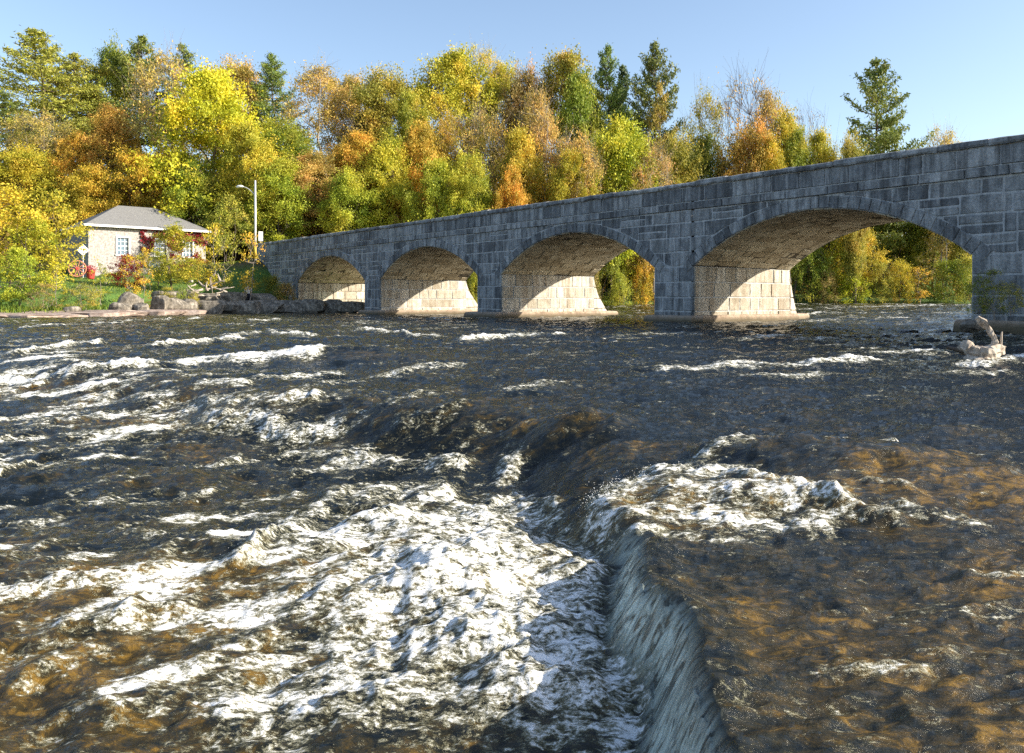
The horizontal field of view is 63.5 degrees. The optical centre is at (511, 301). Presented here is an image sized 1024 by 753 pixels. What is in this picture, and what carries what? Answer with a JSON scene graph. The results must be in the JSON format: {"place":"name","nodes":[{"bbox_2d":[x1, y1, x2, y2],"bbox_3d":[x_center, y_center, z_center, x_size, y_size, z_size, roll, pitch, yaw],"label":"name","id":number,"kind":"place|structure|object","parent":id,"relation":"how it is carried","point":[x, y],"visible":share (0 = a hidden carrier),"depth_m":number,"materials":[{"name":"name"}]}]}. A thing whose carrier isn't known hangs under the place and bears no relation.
{"place":"outdoors","nodes":[
{"label":"outdoors","id":0,"kind":"place"},
{"bbox_2d":[0,181,971,313],"bbox_3d":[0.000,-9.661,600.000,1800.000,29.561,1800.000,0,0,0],"label":"ground","id":1,"kind":"structure","parent":0,"point":[235,279],"depth_m":78.72,"materials":[{"name":"green plant"}]},
{"bbox_2d":[0,86,49,179],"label":"pine tree","id":2,"kind":"object","parent":1,"relation":"on","point":[4,106],"visible":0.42,"depth_m":104.15,"materials":[{"name":"green plant"}]},
{"bbox_2d":[0,245,57,308],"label":"tree","id":3,"kind":"object","parent":1,"relation":"on","point":[17,253],"visible":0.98,"depth_m":58.41,"materials":[{"name":"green plant"}]},
{"bbox_2d":[0,177,59,288],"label":"tree","id":4,"kind":"object","parent":1,"relation":"on","point":[17,206],"visible":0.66,"depth_m":61.53,"materials":[{"name":"yellow plant"}]},
{"bbox_2d":[0,139,73,220],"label":"broadleaf tree","id":5,"kind":"object","parent":1,"relation":"on","point":[25,157],"visible":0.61,"depth_m":92.37,"materials":[{"name":"yellow plant"}]},
{"bbox_2d":[0,213,81,299],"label":"tree","id":6,"kind":"object","parent":1,"relation":"on","point":[36,225],"visible":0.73,"depth_m":60.72,"materials":[{"name":"yellow plant"}]},
{"bbox_2d":[0,101,83,199],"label":"broadleaf tree","id":7,"kind":"object","parent":1,"relation":"on","point":[33,124],"visible":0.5,"depth_m":97.08,"materials":[{"name":"yellow plant"}]},
{"bbox_2d":[23,282,65,310],"bbox_3d":[-32.878,-0.467,57.922,2.959,2.527,2.374,0,0,-18],"label":"shrub","id":8,"kind":"object","parent":1,"relation":"on","point":[41,294],"visible":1,"depth_m":57.94,"materials":[{"name":"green plant"}]},
{"bbox_2d":[0,181,98,283],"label":"tree","id":9,"kind":"object","parent":1,"relation":"on","point":[46,203],"visible":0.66,"depth_m":65.41,"materials":[{"name":"yellow plant"}]},
{"bbox_2d":[0,25,105,164],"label":"pine tree","id":10,"kind":"object","parent":1,"relation":"on","point":[36,72],"visible":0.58,"depth_m":109.62,"materials":[{"name":"green plant"}]},
{"bbox_2d":[2,51,127,170],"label":"broadleaf tree","id":11,"kind":"object","parent":1,"relation":"on","point":[73,57],"visible":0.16,"depth_m":116.97,"materials":[{"name":"green plant"}]},
{"bbox_2d":[42,126,110,205],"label":"maple tree","id":12,"kind":"object","parent":1,"relation":"on","point":[70,150],"visible":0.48,"depth_m":96.22,"materials":[{"name":"orange plant"}]},
{"bbox_2d":[60,281,103,308],"bbox_3d":[-30.688,-0.461,58.859,3.008,2.602,2.652,0,0,-30],"label":"shrub","id":13,"kind":"object","parent":1,"relation":"on","point":[93,303],"visible":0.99,"depth_m":58.78,"materials":[{"name":"yellow plant"}]},
{"bbox_2d":[45,163,128,240],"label":"broadleaf tree","id":14,"kind":"object","parent":1,"relation":"on","point":[77,194],"visible":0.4,"depth_m":90.43,"materials":[{"name":"yellow plant"}]},
{"bbox_2d":[56,311,139,316],"bbox_3d":[-27.992,0.841,54.948,5.929,0.485,3.939,0,0,20],"label":"rock slab","id":15,"kind":"object","parent":1,"relation":"on","point":[110,313],"visible":0.51,"depth_m":53.57,"materials":[{"name":"beige stone"}]},
{"bbox_2d":[68,28,142,168],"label":"pine tree","id":16,"kind":"object","parent":1,"relation":"on","point":[107,55],"visible":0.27,"depth_m":119.17,"materials":[{"name":"green plant"}]},
{"bbox_2d":[74,100,144,210],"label":"maple tree","id":17,"kind":"object","parent":1,"relation":"on","point":[102,127],"visible":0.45,"depth_m":98.55,"materials":[{"name":"orange plant"}]},
{"bbox_2d":[60,135,174,219],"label":"maple tree","id":18,"kind":"object","parent":1,"relation":"on","point":[116,178],"visible":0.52,"depth_m":91.39,"materials":[{"name":"orange plant"}]},
{"bbox_2d":[103,251,147,286],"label":"red maple bush","id":19,"kind":"object","parent":1,"relation":"on","point":[118,277],"visible":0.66,"depth_m":69.59,"materials":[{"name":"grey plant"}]},
{"bbox_2d":[89,34,171,155],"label":"pine tree","id":20,"kind":"object","parent":1,"relation":"on","point":[141,42],"visible":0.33,"depth_m":118.11,"materials":[{"name":"green plant"}]},
{"bbox_2d":[52,205,210,277],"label":"stone house","id":21,"kind":"structure","parent":1,"relation":"on","point":[123,229],"depth_m":84.30,"materials":[{"name":"grey"}]},
{"bbox_2d":[0,259,279,312],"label":"grass","id":22,"kind":"structure","parent":1,"relation":"on","point":[12,308],"depth_m":67.87,"materials":[{"name":"green plant"}]},
{"bbox_2d":[127,148,192,222],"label":"broadleaf tree","id":23,"kind":"object","parent":1,"relation":"on","point":[146,191],"visible":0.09,"depth_m":94.49,"materials":[{"name":"yellow plant"}]},
{"bbox_2d":[100,30,223,207],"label":"broadleaf tree","id":24,"kind":"object","parent":1,"relation":"on","point":[151,75],"visible":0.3,"depth_m":101.07,"materials":[{"name":"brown plant"}]},
{"bbox_2d":[134,222,211,289],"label":"tree","id":25,"kind":"object","parent":1,"relation":"on","point":[172,232],"visible":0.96,"depth_m":69.70,"materials":[{"name":"green plant"}]},
{"bbox_2d":[138,42,209,160],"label":"pine tree","id":26,"kind":"object","parent":1,"relation":"on","point":[186,55],"visible":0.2,"depth_m":119.09,"materials":[{"name":"green plant"}]},
{"bbox_2d":[161,158,238,260],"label":"broadleaf tree","id":27,"kind":"object","parent":1,"relation":"on","point":[204,183],"visible":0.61,"depth_m":90.57,"materials":[{"name":"green plant"}]},
{"bbox_2d":[123,49,302,262],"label":"maple tree","id":28,"kind":"object","parent":1,"relation":"on","point":[209,93],"visible":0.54,"depth_m":94.87,"materials":[{"name":"yellow plant"}]},
{"bbox_2d":[199,222,231,292],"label":"sapling","id":29,"kind":"object","parent":1,"relation":"on","point":[212,276],"visible":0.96,"depth_m":68.33,"materials":[{"name":"yellow plant"}]},
{"bbox_2d":[202,233,237,290],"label":"sapling","id":30,"kind":"object","parent":1,"relation":"on","point":[230,263],"visible":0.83,"depth_m":69.99,"materials":[{"name":"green plant"}]},
{"bbox_2d":[199,191,253,261],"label":"tree","id":31,"kind":"object","parent":1,"relation":"on","point":[224,210],"visible":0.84,"depth_m":83.50,"materials":[{"name":"green plant"}]},
{"bbox_2d":[193,51,273,171],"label":"broadleaf tree","id":32,"kind":"object","parent":1,"relation":"on","point":[245,73],"visible":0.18,"depth_m":121.27,"materials":[{"name":"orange plant"}]},
{"bbox_2d":[185,118,306,258],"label":"maple tree","id":33,"kind":"object","parent":1,"relation":"on","point":[255,158],"visible":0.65,"depth_m":91.53,"materials":[{"name":"yellow plant"}]},
{"bbox_2d":[238,231,265,299],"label":"sapling","id":34,"kind":"object","parent":1,"relation":"on","point":[249,257],"visible":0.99,"depth_m":68.61,"materials":[{"name":"yellow plant"}]},
{"bbox_2d":[238,51,311,152],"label":"pine tree","id":35,"kind":"object","parent":1,"relation":"on","point":[272,77],"visible":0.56,"depth_m":120.66,"materials":[{"name":"green plant"}]},
{"bbox_2d":[236,154,321,242],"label":"broadleaf tree","id":36,"kind":"object","parent":1,"relation":"on","point":[281,171],"visible":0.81,"depth_m":90.26,"materials":[{"name":"green plant"}]},
{"bbox_2d":[235,111,323,205],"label":"broadleaf tree","id":37,"kind":"object","parent":1,"relation":"on","point":[293,134],"visible":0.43,"depth_m":97.83,"materials":[{"name":"green plant"}]},
{"bbox_2d":[298,299,326,312],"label":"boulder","id":38,"kind":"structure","parent":1,"relation":"on","point":[312,306],"depth_m":67.81,"materials":[{"name":"grey stone"}]},
{"bbox_2d":[259,46,381,179],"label":"broadleaf tree","id":39,"kind":"object","parent":1,"relation":"on","point":[318,82],"visible":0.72,"depth_m":109.59,"materials":[{"name":"orange plant"}]},
{"bbox_2d":[265,144,375,234],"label":"broadleaf tree","id":40,"kind":"object","parent":1,"relation":"on","point":[314,164],"visible":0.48,"depth_m":93.64,"materials":[{"name":"orange plant"}]},
{"bbox_2d":[307,161,388,233],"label":"broadleaf tree","id":41,"kind":"object","parent":1,"relation":"on","point":[344,180],"visible":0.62,"depth_m":90.71,"materials":[{"name":"green plant"}]},
{"bbox_2d":[312,68,383,179],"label":"broadleaf tree","id":42,"kind":"object","parent":1,"relation":"on","point":[348,78],"visible":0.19,"depth_m":121.43,"materials":[{"name":"orange plant"}]},
{"bbox_2d":[314,126,402,229],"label":"broadleaf tree","id":43,"kind":"object","parent":1,"relation":"on","point":[347,153],"visible":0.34,"depth_m":96.68,"materials":[{"name":"orange plant"}]},
{"bbox_2d":[340,128,428,230],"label":"broadleaf tree","id":44,"kind":"object","parent":1,"relation":"on","point":[396,187],"visible":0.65,"depth_m":94.12,"materials":[{"name":"yellow plant"}]},
{"bbox_2d":[343,60,438,164],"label":"broadleaf tree","id":45,"kind":"object","parent":1,"relation":"on","point":[387,88],"visible":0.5,"depth_m":109.58,"materials":[{"name":"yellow plant"}]},
{"bbox_2d":[379,85,441,216],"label":"broadleaf tree","id":46,"kind":"object","parent":1,"relation":"on","point":[406,112],"visible":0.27,"depth_m":101.91,"materials":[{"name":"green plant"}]},
{"bbox_2d":[373,110,456,219],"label":"broadleaf tree","id":47,"kind":"object","parent":1,"relation":"on","point":[416,143],"visible":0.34,"depth_m":96.84,"materials":[{"name":"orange plant"}]},
{"bbox_2d":[400,153,476,285],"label":"broadleaf tree","id":48,"kind":"object","parent":1,"relation":"on","point":[437,183],"visible":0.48,"depth_m":90.85,"materials":[{"name":"green plant"}]},
{"bbox_2d":[396,34,506,192],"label":"broadleaf tree","id":49,"kind":"object","parent":1,"relation":"on","point":[452,65],"visible":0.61,"depth_m":112.53,"materials":[{"name":"yellow plant"}]},
{"bbox_2d":[429,96,475,209],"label":"maple tree","id":50,"kind":"object","parent":1,"relation":"on","point":[446,141],"visible":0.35,"depth_m":100.92,"materials":[{"name":"orange plant"}]},
{"bbox_2d":[439,144,495,299],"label":"broadleaf tree","id":51,"kind":"object","parent":1,"relation":"on","point":[475,179],"visible":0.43,"depth_m":91.53,"materials":[{"name":"green plant"}]},
{"bbox_2d":[448,93,513,202],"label":"broadleaf tree","id":52,"kind":"object","parent":1,"relation":"on","point":[492,131],"visible":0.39,"depth_m":100.83,"materials":[{"name":"brown plant"}]},
{"bbox_2d":[454,37,515,189],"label":"broadleaf tree","id":53,"kind":"object","parent":1,"relation":"on","point":[487,59],"visible":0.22,"depth_m":117.41,"materials":[{"name":"yellow plant"}]},
{"bbox_2d":[0,150,971,298],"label":"undergrowth","id":54,"kind":"object","parent":1,"relation":"on","point":[922,287],"visible":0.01,"depth_m":104.81,"materials":[{"name":"green plant"}]},
{"bbox_2d":[463,51,540,187],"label":"broadleaf tree","id":55,"kind":"object","parent":1,"relation":"on","point":[505,68],"visible":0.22,"depth_m":119.28,"materials":[{"name":"brown plant"}]},
{"bbox_2d":[482,157,540,209],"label":"broadleaf tree","id":56,"kind":"object","parent":1,"relation":"on","point":[514,193],"visible":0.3,"depth_m":91.37,"materials":[{"name":"orange plant"}]},
{"bbox_2d":[486,119,551,208],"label":"broadleaf tree","id":57,"kind":"object","parent":1,"relation":"on","point":[519,144],"visible":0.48,"depth_m":95.38,"materials":[{"name":"yellow plant"}]},
{"bbox_2d":[492,47,547,184],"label":"maple tree","id":58,"kind":"object","parent":1,"relation":"on","point":[516,91],"visible":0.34,"depth_m":112.91,"materials":[{"name":"brown plant"}]},
{"bbox_2d":[507,73,579,203],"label":"broadleaf tree","id":59,"kind":"object","parent":1,"relation":"on","point":[547,123],"visible":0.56,"depth_m":98.87,"materials":[{"name":"brown plant"}]},
{"bbox_2d":[519,38,606,202],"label":"broadleaf tree","id":60,"kind":"object","parent":1,"relation":"on","point":[563,64],"visible":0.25,"depth_m":113.98,"materials":[{"name":"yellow plant"}]},
{"bbox_2d":[545,144,600,281],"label":"broadleaf tree","id":61,"kind":"object","parent":1,"relation":"on","point":[560,185],"visible":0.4,"depth_m":92.17,"materials":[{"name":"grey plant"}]},
{"bbox_2d":[538,61,610,193],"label":"broadleaf tree","id":62,"kind":"object","parent":1,"relation":"on","point":[579,88],"visible":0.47,"depth_m":107.46,"materials":[{"name":"green plant"}]},
{"bbox_2d":[548,118,611,197],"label":"broadleaf tree","id":63,"kind":"object","parent":1,"relation":"on","point":[590,166],"visible":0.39,"depth_m":93.53,"materials":[{"name":"brown plant"}]},
{"bbox_2d":[570,42,635,191],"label":"pine tree","id":64,"kind":"object","parent":1,"relation":"on","point":[603,74],"visible":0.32,"depth_m":111.49,"materials":[{"name":"green plant"}]},
{"bbox_2d":[595,256,630,305],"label":"tree","id":65,"kind":"object","parent":1,"relation":"on","point":[610,271],"visible":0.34,"depth_m":91.50,"materials":[{"name":"green plant"}]},
{"bbox_2d":[606,267,633,305],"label":"broadleaf tree","id":66,"kind":"object","parent":1,"relation":"on","point":[619,278],"visible":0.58,"depth_m":90.65,"materials":[{"name":"green plant"}]},
{"bbox_2d":[607,64,637,184],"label":"spruce tree","id":67,"kind":"object","parent":1,"relation":"on","point":[622,68],"visible":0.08,"depth_m":115.96,"materials":[{"name":"green plant"}]},
{"bbox_2d":[581,110,664,301],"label":"broadleaf tree","id":68,"kind":"object","parent":1,"relation":"on","point":[623,150],"visible":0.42,"depth_m":95.91,"materials":[{"name":"green plant"}]},
{"bbox_2d":[620,251,654,304],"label":"tree","id":69,"kind":"object","parent":1,"relation":"on","point":[629,265],"visible":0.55,"depth_m":94.15,"materials":[{"name":"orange plant"}]},
{"bbox_2d":[256,134,1023,333],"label":"stone arch bridge","id":70,"kind":"structure","parent":1,"relation":"on","point":[735,248],"depth_m":40.17,"materials":[{"name":"grey stone"}]},
{"bbox_2d":[627,260,654,304],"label":"bush","id":71,"kind":"object","parent":1,"relation":"on","point":[645,298],"visible":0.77,"depth_m":93.73,"materials":[{"name":"yellow plant"}]},
{"bbox_2d":[621,135,677,303],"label":"broadleaf tree","id":72,"kind":"object","parent":1,"relation":"on","point":[665,163],"visible":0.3,"depth_m":94.89,"materials":[{"name":"orange plant"}]},
{"bbox_2d":[618,37,695,277],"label":"pine tree","id":73,"kind":"object","parent":1,"relation":"on","point":[651,66],"visible":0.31,"depth_m":109.01,"materials":[{"name":"green plant"}]},
{"bbox_2d":[634,80,680,257],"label":"pine tree","id":74,"kind":"object","parent":1,"relation":"on","point":[658,109],"visible":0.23,"depth_m":105.82,"materials":[{"name":"green plant"}]},
{"bbox_2d":[652,125,720,187],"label":"broadleaf tree","id":75,"kind":"object","parent":1,"relation":"on","point":[682,159],"visible":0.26,"depth_m":99.43,"materials":[{"name":"green plant"}]},
{"bbox_2d":[676,70,732,181],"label":"broadleaf tree","id":76,"kind":"object","parent":1,"relation":"on","point":[698,115],"visible":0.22,"depth_m":108.44,"materials":[{"name":"brown plant"}]},
{"bbox_2d":[683,117,730,179],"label":"broadleaf tree","id":77,"kind":"object","parent":1,"relation":"on","point":[709,142],"visible":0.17,"depth_m":103.54,"materials":[{"name":"green plant"}]},
{"bbox_2d":[692,50,780,174],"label":"bare tree","id":78,"kind":"object","parent":1,"relation":"on","point":[727,111],"visible":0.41,"depth_m":105.49,"materials":[{"name":"brown plant"}]},
{"bbox_2d":[703,103,780,176],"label":"broadleaf tree","id":79,"kind":"object","parent":1,"relation":"on","point":[741,149],"visible":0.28,"depth_m":99.31,"materials":[{"name":"orange plant"}]},
{"bbox_2d":[752,129,790,269],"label":"broadleaf tree","id":80,"kind":"object","parent":1,"relation":"on","point":[778,162],"visible":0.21,"depth_m":98.43,"materials":[{"name":"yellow plant"}]},
{"bbox_2d":[735,66,811,172],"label":"broadleaf tree","id":81,"kind":"object","parent":1,"relation":"on","point":[770,104],"visible":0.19,"depth_m":109.17,"materials":[{"name":"brown plant"}]},
{"bbox_2d":[762,90,817,165],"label":"broadleaf tree","id":82,"kind":"object","parent":1,"relation":"on","point":[785,125],"visible":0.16,"depth_m":102.90,"materials":[{"name":"yellow plant"}]},
{"bbox_2d":[775,116,819,302],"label":"broadleaf tree","id":83,"kind":"object","parent":1,"relation":"on","point":[796,144],"visible":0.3,"depth_m":99.76,"materials":[{"name":"green plant"}]},
{"bbox_2d":[794,246,841,303],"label":"bush","id":84,"kind":"object","parent":1,"relation":"on","point":[816,271],"visible":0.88,"depth_m":99.12,"materials":[{"name":"green plant"}]},
{"bbox_2d":[810,265,840,303],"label":"bush","id":85,"kind":"object","parent":1,"relation":"on","point":[831,281],"visible":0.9,"depth_m":98.97,"materials":[{"name":"green plant"}]},
{"bbox_2d":[798,125,858,300],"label":"broadleaf tree","id":86,"kind":"object","parent":1,"relation":"on","point":[822,150],"visible":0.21,"depth_m":101.17,"materials":[{"name":"green plant"}]},
{"bbox_2d":[814,239,864,300],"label":"tree","id":87,"kind":"object","parent":1,"relation":"on","point":[840,266],"visible":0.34,"depth_m":100.85,"materials":[{"name":"green plant"}]},
{"bbox_2d":[838,123,871,303],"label":"broadleaf tree","id":88,"kind":"object","parent":1,"relation":"on","point":[852,242],"visible":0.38,"depth_m":98.70,"materials":[{"name":"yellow plant"}]},
{"bbox_2d":[837,272,875,303],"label":"bush","id":89,"kind":"object","parent":1,"relation":"on","point":[853,294],"visible":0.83,"depth_m":99.23,"materials":[{"name":"green plant"}]},
{"bbox_2d":[856,227,891,301],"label":"tree","id":90,"kind":"object","parent":1,"relation":"on","point":[870,246],"visible":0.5,"depth_m":100.78,"materials":[{"name":"yellow plant"}]},
{"bbox_2d":[867,260,900,303],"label":"bush","id":91,"kind":"object","parent":1,"relation":"on","point":[884,287],"visible":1,"depth_m":99.44,"materials":[{"name":"green plant"}]},
{"bbox_2d":[831,56,940,279],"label":"pine tree","id":92,"kind":"object","parent":1,"relation":"on","point":[878,143],"visible":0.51,"depth_m":111.31,"materials":[{"name":"green plant"}]},
{"bbox_2d":[880,256,922,303],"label":"bush","id":93,"kind":"object","parent":1,"relation":"on","point":[905,277],"visible":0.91,"depth_m":99.59,"materials":[{"name":"yellow plant"}]},
{"bbox_2d":[871,221,935,273],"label":"broadleaf tree","id":94,"kind":"object","parent":1,"relation":"on","point":[913,258],"visible":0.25,"depth_m":109.89,"materials":[{"name":"green plant"}]},
{"bbox_2d":[898,224,964,290],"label":"broadleaf tree","id":95,"kind":"object","parent":1,"relation":"on","point":[911,245],"visible":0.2,"depth_m":109.00,"materials":[{"name":"green plant"}]},
{"bbox_2d":[918,116,965,297],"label":"broadleaf tree","id":96,"kind":"object","parent":1,"relation":"on","point":[945,140],"visible":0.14,"depth_m":104.76,"materials":[{"name":"green plant"}]},
{"bbox_2d":[918,256,970,303],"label":"bush","id":97,"kind":"object","parent":1,"relation":"on","point":[945,277],"visible":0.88,"depth_m":100.43,"materials":[{"name":"green plant"}]},
{"bbox_2d":[943,253,971,303],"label":"bush","id":98,"kind":"object","parent":1,"relation":"on","point":[959,292],"visible":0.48,"depth_m":99.92,"materials":[{"name":"green plant"}]},
{"bbox_2d":[963,272,997,316],"bbox_3d":[15.646,-0.288,27.817,0.965,1.927,1.095,0,0,-38],"label":"shrub","id":99,"kind":"object","parent":1,"relation":"on","point":[971,286],"visible":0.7,"depth_m":27.76,"materials":[{"name":"green plant"}]},
{"bbox_2d":[977,267,1018,320],"bbox_3d":[15.637,-0.410,26.765,1.155,2.043,1.439,0,0,38],"label":"shrub","id":100,"kind":"object","parent":1,"relation":"on","point":[995,289],"visible":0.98,"depth_m":26.80,"materials":[{"name":"green plant"}]},
{"bbox_2d":[994,281,1023,315],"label":"shrub","id":101,"kind":"object","parent":1,"relation":"on","point":[1013,293],"visible":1,"depth_m":25.93,"materials":[{"name":"green plant"}]},
{"bbox_2d":[0,303,1023,752],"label":"river","id":102,"kind":"structure","parent":0,"point":[192,559],"depth_m":6.64,"materials":[{"name":"liquid"}]},
{"bbox_2d":[946,316,1005,359],"bbox_3d":[10.525,0.930,18.542,1.316,1.230,0.702,0,0,0],"label":"driftwood log","id":103,"kind":"object","parent":102,"relation":"in","point":[994,349],"visible":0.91,"depth_m":18.49,"materials":[{"name":"beige wood"}]},
{"bbox_2d":[0,0,1023,246],"label":"sky","id":104,"kind":"structure","parent":0,"point":[962,61],"materials":[{"name":"blue"}]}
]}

